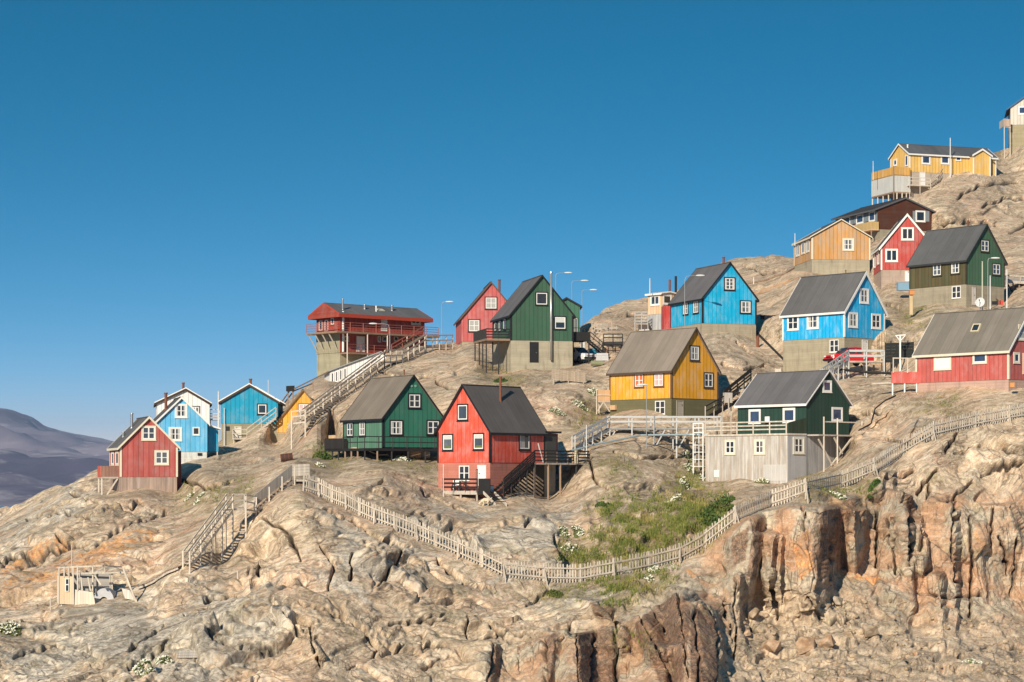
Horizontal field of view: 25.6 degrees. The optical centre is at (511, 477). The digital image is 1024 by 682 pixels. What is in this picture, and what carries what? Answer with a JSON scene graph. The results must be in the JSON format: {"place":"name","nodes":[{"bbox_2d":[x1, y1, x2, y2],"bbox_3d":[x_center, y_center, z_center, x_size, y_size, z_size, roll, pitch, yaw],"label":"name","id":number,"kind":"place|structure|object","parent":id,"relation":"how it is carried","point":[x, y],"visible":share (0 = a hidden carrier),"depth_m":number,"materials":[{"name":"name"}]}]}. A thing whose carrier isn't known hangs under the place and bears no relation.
{"place":"outdoors","nodes":[
{"label":"outdoors","id":0,"kind":"place"},
{"bbox_2d":[0,408,113,505],"bbox_3d":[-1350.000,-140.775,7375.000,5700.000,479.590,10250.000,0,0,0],"label":"mountain","id":1,"kind":"structure","parent":0,"point":[36,457],"depth_m":4244.60,"materials":[{"name":"stone"}]},
{"bbox_2d":[0,146,1023,681],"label":"rocky hill","id":2,"kind":"structure","parent":0,"point":[298,584],"depth_m":166.99,"materials":[{"name":"stone"}]},
{"bbox_2d":[0,620,21,636],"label":"flowering plant","id":3,"kind":"object","parent":2,"relation":"on","point":[7,628],"visible":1,"depth_m":148.90,"materials":[{"name":"white plant"}]},
{"bbox_2d":[57,565,136,605],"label":"ruined hut","id":4,"kind":"object","parent":2,"relation":"on","point":[82,587],"visible":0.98,"depth_m":157.75,"materials":[{"name":"white paint"}]},
{"bbox_2d":[94,587,115,598],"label":"metal drum","id":5,"kind":"object","parent":4,"relation":"on","point":[108,593],"visible":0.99,"depth_m":158.64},
{"bbox_2d":[97,413,180,494],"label":"house","id":6,"kind":"structure","parent":2,"relation":"on","point":[145,452],"depth_m":197.85,"materials":[{"name":"wood"}]},
{"bbox_2d":[141,426,155,440],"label":"window","id":7,"kind":"structure","parent":6,"relation":"in","point":[148,433],"depth_m":197.71,"materials":[{"name":"paint"}]},
{"bbox_2d":[154,450,168,464],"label":"window","id":8,"kind":"structure","parent":6,"relation":"in","point":[161,457],"depth_m":198.05,"materials":[{"name":"paint"}]},
{"bbox_2d":[132,658,153,677],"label":"flowering plant","id":9,"kind":"object","parent":2,"relation":"on","point":[139,667],"visible":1,"depth_m":140.30,"materials":[{"name":"white plant"}]},
{"bbox_2d":[135,566,181,588],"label":"boardwalk steps","id":10,"kind":"structure","parent":2,"relation":"on","point":[151,581],"depth_m":160.30,"materials":[{"name":"grey wood"}]},
{"bbox_2d":[154,655,173,664],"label":"flowering plant","id":11,"kind":"object","parent":2,"relation":"on","point":[163,659],"visible":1,"depth_m":142.72,"materials":[{"name":"white plant"}]},
{"bbox_2d":[153,393,220,463],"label":"house","id":12,"kind":"structure","parent":2,"relation":"on","point":[186,427],"depth_m":211.81,"materials":[{"name":"wood"}]},
{"bbox_2d":[169,427,181,441],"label":"window","id":13,"kind":"structure","parent":12,"relation":"in","point":[175,433],"depth_m":211.44,"materials":[{"name":"paint"}]},
{"bbox_2d":[175,404,186,417],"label":"window","id":14,"kind":"structure","parent":12,"relation":"in","point":[180,409],"depth_m":211.55,"materials":[{"name":"paint"}]},
{"bbox_2d":[154,382,219,440],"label":"house","id":15,"kind":"structure","parent":2,"relation":"on","point":[201,405],"depth_m":236.61,"materials":[{"name":"wood"}]},
{"bbox_2d":[177,650,197,658],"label":"plank pallet","id":16,"kind":"object","parent":2,"relation":"on","point":[186,654],"visible":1,"depth_m":143.22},
{"bbox_2d":[182,493,256,573],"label":"stair","id":17,"kind":"object","parent":2,"relation":"on","point":[204,539],"visible":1,"depth_m":164.04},
{"bbox_2d":[218,379,285,445],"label":"house","id":18,"kind":"structure","parent":2,"relation":"on","point":[247,406],"depth_m":225.91,"materials":[{"name":"wood"}]},
{"bbox_2d":[257,403,266,414],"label":"window","id":19,"kind":"structure","parent":18,"relation":"in","point":[261,407],"depth_m":225.91,"materials":[{"name":"paint"}]},
{"bbox_2d":[246,407,276,437],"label":"stair","id":20,"kind":"object","parent":2,"relation":"on","point":[268,423],"visible":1,"depth_m":224.87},
{"bbox_2d":[254,464,309,515],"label":"stair","id":21,"kind":"object","parent":2,"relation":"on","point":[273,485],"visible":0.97,"depth_m":170.97,"materials":[{"name":"grey wood"}]},
{"bbox_2d":[275,389,312,441],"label":"house","id":22,"kind":"structure","parent":2,"relation":"on","point":[302,399],"depth_m":226.13,"materials":[{"name":"wood"}]},
{"bbox_2d":[282,371,328,407],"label":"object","id":23,"kind":"object","parent":2,"relation":"on","point":[290,388],"visible":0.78,"depth_m":237.34,"materials":[{"name":"grey wood"}]},
{"bbox_2d":[312,448,332,459],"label":"green bush","id":24,"kind":"object","parent":2,"relation":"on","point":[322,455],"visible":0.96,"depth_m":197.96,"materials":[{"name":"green plant"}]},
{"bbox_2d":[287,349,402,448],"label":"stair","id":25,"kind":"object","parent":2,"relation":"on","point":[359,379],"visible":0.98,"depth_m":224.34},
{"bbox_2d":[322,351,386,381],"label":"house","id":26,"kind":"structure","parent":2,"relation":"on","point":[339,374],"depth_m":251.34,"materials":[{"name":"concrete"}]},
{"bbox_2d":[306,299,438,377],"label":"house","id":27,"kind":"structure","parent":2,"relation":"on","point":[344,334],"depth_m":282.49,"materials":[{"name":"wood"}]},
{"bbox_2d":[356,336,364,351],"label":"door","id":28,"kind":"structure","parent":27,"relation":"in","point":[359,339],"depth_m":282.11,"materials":[{"name":"paint"}]},
{"bbox_2d":[387,326,423,352],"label":"stair","id":29,"kind":"object","parent":27,"relation":"attached to","point":[405,344],"visible":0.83,"depth_m":283.97,"materials":[{"name":"grey wood"}]},
{"bbox_2d":[324,370,442,462],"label":"house","id":30,"kind":"structure","parent":2,"relation":"on","point":[391,417],"depth_m":196.84,"materials":[{"name":"wood"}]},
{"bbox_2d":[389,420,402,435],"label":"window","id":31,"kind":"structure","parent":30,"relation":"in","point":[395,426],"depth_m":195.60,"materials":[{"name":"paint"}]},
{"bbox_2d":[408,393,420,408],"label":"window","id":32,"kind":"structure","parent":30,"relation":"in","point":[414,399],"depth_m":196.56,"materials":[{"name":"paint"}]},
{"bbox_2d":[426,420,439,435],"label":"window","id":33,"kind":"structure","parent":30,"relation":"in","point":[431,425],"depth_m":197.43,"materials":[{"name":"paint"}]},
{"bbox_2d":[302,473,505,583],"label":"picket fence","id":34,"kind":"object","parent":2,"relation":"on","point":[311,480],"visible":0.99,"depth_m":164.95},
{"bbox_2d":[399,334,425,362],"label":"railing","id":35,"kind":"object","parent":2,"relation":"on","point":[413,353],"visible":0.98,"depth_m":247.89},
{"bbox_2d":[425,335,452,352],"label":"railing","id":36,"kind":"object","parent":2,"relation":"on","point":[432,346],"visible":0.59,"depth_m":253.84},
{"bbox_2d":[453,279,506,345],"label":"house","id":37,"kind":"structure","parent":2,"relation":"on","point":[484,307],"depth_m":253.24,"materials":[{"name":"wood"}]},
{"bbox_2d":[468,319,479,332],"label":"window","id":38,"kind":"structure","parent":37,"relation":"in","point":[473,324],"depth_m":253.13,"materials":[{"name":"paint"}]},
{"bbox_2d":[484,297,497,309],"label":"window","id":39,"kind":"structure","parent":37,"relation":"in","point":[490,302],"depth_m":253.31,"materials":[{"name":"paint"}]},
{"bbox_2d":[483,491,506,506],"bbox_3d":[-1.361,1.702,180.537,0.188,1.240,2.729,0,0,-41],"label":"stair","id":40,"kind":"object","parent":2,"relation":"on","point":[498,497],"visible":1,"depth_m":180.53,"materials":[{"name":"grey wood"}]},
{"bbox_2d":[433,376,588,502],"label":"house","id":41,"kind":"structure","parent":2,"relation":"on","point":[488,436],"depth_m":185.45,"materials":[{"name":"wood"}]},
{"bbox_2d":[441,434,452,451],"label":"window","id":42,"kind":"structure","parent":41,"relation":"in","point":[447,439],"depth_m":185.96,"materials":[{"name":"paint"}]},
{"bbox_2d":[456,404,467,421],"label":"window","id":43,"kind":"structure","parent":41,"relation":"in","point":[462,409],"depth_m":184.92,"materials":[{"name":"paint"}]},
{"bbox_2d":[459,466,469,480],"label":"window","id":44,"kind":"structure","parent":41,"relation":"in","point":[464,471],"depth_m":184.79,"materials":[{"name":"white paint"}]},
{"bbox_2d":[472,433,484,450],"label":"window","id":45,"kind":"structure","parent":41,"relation":"in","point":[478,438],"depth_m":183.80,"materials":[{"name":"paint"}]},
{"bbox_2d":[518,436,530,450],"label":"window","id":46,"kind":"structure","parent":41,"relation":"in","point":[524,441],"depth_m":186.33,"materials":[{"name":"paint"}]},
{"bbox_2d":[493,450,535,499],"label":"stair","id":47,"kind":"object","parent":2,"relation":"on","point":[511,479],"visible":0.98,"depth_m":183.78,"materials":[{"name":"brown wood"}]},
{"bbox_2d":[473,271,589,374],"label":"house","id":48,"kind":"structure","parent":2,"relation":"on","point":[532,320],"depth_m":233.92,"materials":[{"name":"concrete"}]},
{"bbox_2d":[530,342,538,362],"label":"door","id":49,"kind":"structure","parent":48,"relation":"in","point":[534,346],"depth_m":233.59,"materials":[{"name":"paint"}]},
{"bbox_2d":[535,292,547,305],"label":"window","id":50,"kind":"structure","parent":48,"relation":"in","point":[541,298],"depth_m":233.76,"materials":[{"name":"paint"}]},
{"bbox_2d":[554,316,565,329],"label":"window","id":51,"kind":"structure","parent":48,"relation":"in","point":[559,321],"depth_m":234.22,"materials":[{"name":"paint"}]},
{"bbox_2d":[174,302,959,649],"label":"grass","id":52,"kind":"structure","parent":2,"relation":"on","point":[654,524],"depth_m":169.99,"materials":[{"name":"green plant"}]},
{"bbox_2d":[551,369,586,384],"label":"slatted rack","id":53,"kind":"object","parent":2,"relation":"on","point":[568,375],"visible":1,"depth_m":221.50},
{"bbox_2d":[562,297,581,345],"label":"house","id":54,"kind":"structure","parent":2,"relation":"on","point":[574,307],"depth_m":264.08,"materials":[{"name":"wood"}]},
{"bbox_2d":[574,347,595,362],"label":"parked car","id":55,"kind":"object","parent":2,"relation":"on","point":[580,354],"visible":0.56,"depth_m":237.13,"materials":[{"name":"paint"}]},
{"bbox_2d":[587,331,621,356],"bbox_3d":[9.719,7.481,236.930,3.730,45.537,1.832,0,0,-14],"label":"stair","id":56,"kind":"object","parent":2,"relation":"on","point":[596,348],"visible":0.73,"depth_m":236.04,"materials":[{"name":"grey wood"}]},
{"bbox_2d":[591,322,617,340],"bbox_3d":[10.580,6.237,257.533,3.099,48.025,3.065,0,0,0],"label":"timber rack","id":57,"kind":"object","parent":2,"relation":"on","point":[602,327],"visible":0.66,"depth_m":257.37,"materials":[{"name":"brown wood"}]},
{"bbox_2d":[602,333,622,352],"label":"black deck","id":58,"kind":"structure","parent":2,"relation":"on","point":[613,343],"depth_m":237.53,"materials":[{"name":"brown wood"}]},
{"bbox_2d":[561,434,706,453],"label":"water pipe","id":59,"kind":"object","parent":2,"relation":"on","point":[631,437],"visible":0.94,"depth_m":196.83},
{"bbox_2d":[571,416,721,469],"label":"walkway","id":60,"kind":"structure","parent":2,"relation":"on","point":[590,439],"depth_m":199.19,"materials":[{"name":"grey paint"}]},
{"bbox_2d":[634,276,676,330],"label":"house","id":61,"kind":"structure","parent":2,"relation":"on","point":[658,318],"depth_m":262.62,"materials":[{"name":"paint"}]},
{"bbox_2d":[596,327,721,418],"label":"house","id":62,"kind":"structure","parent":2,"relation":"on","point":[677,371],"depth_m":208.77,"materials":[{"name":"wood"}]},
{"bbox_2d":[634,374,643,387],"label":"window","id":63,"kind":"structure","parent":62,"relation":"in","point":[638,378],"depth_m":209.08,"materials":[{"name":"paint"}]},
{"bbox_2d":[653,373,663,387],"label":"window","id":64,"kind":"structure","parent":62,"relation":"in","point":[658,379],"depth_m":207.20,"materials":[{"name":"paint"}]},
{"bbox_2d":[676,400,683,415],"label":"door","id":65,"kind":"structure","parent":62,"relation":"in","point":[679,403],"depth_m":206.72,"materials":[{"name":"paint"}]},
{"bbox_2d":[689,345,699,361],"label":"window","id":66,"kind":"structure","parent":62,"relation":"in","point":[694,351],"depth_m":207.96,"materials":[{"name":"paint"}]},
{"bbox_2d":[703,372,713,388],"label":"window","id":67,"kind":"structure","parent":62,"relation":"in","point":[708,377],"depth_m":209.24,"materials":[{"name":"paint"}]},
{"bbox_2d":[693,423,704,480],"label":"ladder","id":68,"kind":"object","parent":2,"relation":"on","point":[702,452],"visible":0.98,"depth_m":196.52,"materials":[{"name":"white paint"}]},
{"bbox_2d":[697,510,720,526],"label":"green bush","id":69,"kind":"object","parent":2,"relation":"on","point":[712,518],"visible":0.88,"depth_m":169.98,"materials":[{"name":"green plant"}]},
{"bbox_2d":[668,257,758,338],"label":"house","id":70,"kind":"structure","parent":2,"relation":"on","point":[722,297],"depth_m":239.53,"materials":[{"name":"wood"}]},
{"bbox_2d":[724,277,734,290],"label":"window","id":71,"kind":"structure","parent":70,"relation":"in","point":[729,282],"depth_m":239.07,"materials":[{"name":"paint"}]},
{"bbox_2d":[740,300,751,313],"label":"window","id":72,"kind":"structure","parent":70,"relation":"in","point":[745,305],"depth_m":239.77,"materials":[{"name":"paint"}]},
{"bbox_2d":[703,498,733,513],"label":"green bush","id":73,"kind":"object","parent":2,"relation":"on","point":[717,507],"visible":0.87,"depth_m":173.44,"materials":[{"name":"green plant"}]},
{"bbox_2d":[705,368,751,434],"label":"stair","id":74,"kind":"object","parent":2,"relation":"on","point":[725,407],"visible":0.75,"depth_m":207.27,"materials":[{"name":"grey wood"}]},
{"bbox_2d":[505,404,1023,585],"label":"picket fence","id":75,"kind":"object","parent":2,"relation":"on","point":[736,518],"visible":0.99,"depth_m":167.61,"materials":[{"name":"wood"}]},
{"bbox_2d":[760,639,780,651],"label":"boulder","id":76,"kind":"object","parent":2,"relation":"on","point":[772,645],"visible":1,"depth_m":155.52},
{"bbox_2d":[704,370,862,483],"bbox_3d":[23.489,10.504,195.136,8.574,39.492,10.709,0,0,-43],"label":"house","id":77,"kind":"structure","parent":2,"relation":"on","point":[804,431],"depth_m":192.95,"materials":[{"name":"wood"}]},
{"bbox_2d":[725,440,735,454],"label":"window","id":78,"kind":"structure","parent":77,"relation":"in","point":[729,444],"depth_m":193.99,"materials":[{"name":"paint"}]},
{"bbox_2d":[748,409,760,423],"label":"window","id":79,"kind":"structure","parent":77,"relation":"in","point":[753,414],"depth_m":195.22,"materials":[{"name":"paint"}]},
{"bbox_2d":[753,439,765,454],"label":"window","id":80,"kind":"structure","parent":77,"relation":"in","point":[759,444],"depth_m":191.54,"materials":[{"name":"paint"}]},
{"bbox_2d":[783,408,794,422],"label":"window","id":81,"kind":"structure","parent":77,"relation":"in","point":[788,413],"depth_m":192.38,"materials":[{"name":"paint"}]},
{"bbox_2d":[793,437,804,453],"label":"window","id":82,"kind":"structure","parent":77,"relation":"in","point":[798,442],"depth_m":190.23,"materials":[{"name":"paint"}]},
{"bbox_2d":[822,380,831,392],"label":"window","id":83,"kind":"structure","parent":77,"relation":"in","point":[827,384],"depth_m":192.85,"materials":[{"name":"paint"}]},
{"bbox_2d":[832,407,842,421],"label":"window","id":84,"kind":"structure","parent":77,"relation":"in","point":[837,412],"depth_m":193.80,"materials":[{"name":"paint"}]},
{"bbox_2d":[795,636,815,654],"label":"boulder","id":85,"kind":"object","parent":2,"relation":"on","point":[804,644],"visible":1,"depth_m":155.88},
{"bbox_2d":[818,634,835,647],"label":"boulder","id":86,"kind":"object","parent":2,"relation":"on","point":[828,640],"visible":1,"depth_m":156.21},
{"bbox_2d":[792,219,872,274],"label":"house","id":87,"kind":"structure","parent":2,"relation":"on","point":[839,246],"depth_m":262.49,"materials":[{"name":"wood"}]},
{"bbox_2d":[842,238,853,250],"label":"window","id":88,"kind":"structure","parent":87,"relation":"in","point":[847,243],"depth_m":262.51,"materials":[{"name":"paint"}]},
{"bbox_2d":[779,270,887,371],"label":"house","id":89,"kind":"structure","parent":2,"relation":"on","point":[821,316],"depth_m":222.85,"materials":[{"name":"wood"}]},
{"bbox_2d":[787,317,798,330],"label":"window","id":90,"kind":"structure","parent":89,"relation":"in","point":[792,322],"depth_m":224.92,"materials":[{"name":"paint"}]},
{"bbox_2d":[806,315,818,329],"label":"window","id":91,"kind":"structure","parent":89,"relation":"in","point":[812,321],"depth_m":223.00,"materials":[{"name":"paint"}]},
{"bbox_2d":[848,312,857,327],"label":"window","id":92,"kind":"structure","parent":89,"relation":"in","point":[852,316],"depth_m":220.78,"materials":[{"name":"paint"}]},
{"bbox_2d":[859,288,868,303],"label":"window","id":93,"kind":"structure","parent":89,"relation":"in","point":[863,292],"depth_m":221.92,"materials":[{"name":"paint"}]},
{"bbox_2d":[871,313,880,329],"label":"window","id":94,"kind":"structure","parent":89,"relation":"in","point":[875,318],"depth_m":223.11,"materials":[{"name":"paint"}]},
{"bbox_2d":[819,350,884,380],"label":"walkway","id":95,"kind":"structure","parent":2,"relation":"on","point":[837,368],"depth_m":213.14,"materials":[{"name":"grey paint"}]},
{"bbox_2d":[823,347,873,365],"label":"pickup","id":96,"kind":"object","parent":95,"relation":"on","point":[830,358],"visible":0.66,"depth_m":216.19,"materials":[{"name":"paint"}]},
{"bbox_2d":[839,368,890,374],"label":"black pipe","id":97,"kind":"object","parent":2,"relation":"on","point":[862,371],"visible":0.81,"depth_m":211.74,"materials":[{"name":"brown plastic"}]},
{"bbox_2d":[862,624,878,637],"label":"boulder","id":98,"kind":"object","parent":2,"relation":"on","point":[870,630],"visible":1,"depth_m":160.33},
{"bbox_2d":[723,596,1023,681],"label":"rubble","id":99,"kind":"object","parent":2,"relation":"on","point":[851,655],"visible":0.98,"depth_m":158.70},
{"bbox_2d":[831,197,935,243],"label":"house","id":100,"kind":"structure","parent":2,"relation":"on","point":[878,221],"depth_m":285.43,"materials":[{"name":"wood"}]},
{"bbox_2d":[871,213,924,288],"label":"house","id":101,"kind":"structure","parent":2,"relation":"on","point":[894,250],"depth_m":251.94,"materials":[{"name":"wood"}]},
{"bbox_2d":[885,249,897,261],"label":"window","id":102,"kind":"structure","parent":101,"relation":"in","point":[891,255],"depth_m":251.96,"materials":[{"name":"paint"}]},
{"bbox_2d":[901,227,913,240],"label":"window","id":103,"kind":"structure","parent":101,"relation":"in","point":[907,233],"depth_m":251.89,"materials":[{"name":"paint"}]},
{"bbox_2d":[885,340,913,371],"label":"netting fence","id":104,"kind":"object","parent":2,"relation":"on","point":[891,354],"visible":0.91,"depth_m":215.16,"materials":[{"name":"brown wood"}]},
{"bbox_2d":[871,143,998,204],"bbox_3d":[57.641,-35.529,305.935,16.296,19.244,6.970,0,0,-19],"label":"house","id":105,"kind":"structure","parent":2,"relation":"on","point":[911,171],"depth_m":303.69,"materials":[{"name":"wood"}]},
{"bbox_2d":[872,307,1023,394],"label":"house","id":106,"kind":"structure","parent":2,"relation":"on","point":[981,348],"depth_m":195.03,"materials":[{"name":"wood"}]},
{"bbox_2d":[933,356,951,370],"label":"window","id":107,"kind":"structure","parent":106,"relation":"in","point":[942,362],"depth_m":196.37,"materials":[{"name":"paint"}]},
{"bbox_2d":[972,354,986,363],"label":"window","id":108,"kind":"structure","parent":106,"relation":"in","point":[981,358],"depth_m":193.28,"materials":[{"name":"paint"}]},
{"bbox_2d":[906,220,1007,306],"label":"house","id":109,"kind":"structure","parent":2,"relation":"on","point":[944,266],"depth_m":234.59,"materials":[{"name":"wood"}]},
{"bbox_2d":[932,264,941,276],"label":"window","id":110,"kind":"structure","parent":109,"relation":"in","point":[936,269],"depth_m":235.08,"materials":[{"name":"paint"}]},
{"bbox_2d":[980,239,988,252],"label":"window","id":111,"kind":"structure","parent":109,"relation":"in","point":[984,244],"depth_m":233.71,"materials":[{"name":"paint"}]},
{"bbox_2d":[999,97,1023,158],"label":"house","id":112,"kind":"structure","parent":2,"relation":"on","point":[1014,121],"depth_m":321.85,"materials":[{"name":"wood"}]},
{"bbox_2d":[1007,275,1023,293],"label":"timber walk","id":113,"kind":"structure","parent":2,"relation":"on","point":[1018,281],"depth_m":240.00,"materials":[{"name":"grey wood"}]},
{"bbox_2d":[0,0,1023,440],"label":"sky","id":114,"kind":"structure","parent":0,"point":[184,183],"materials":[{"name":"blue"}]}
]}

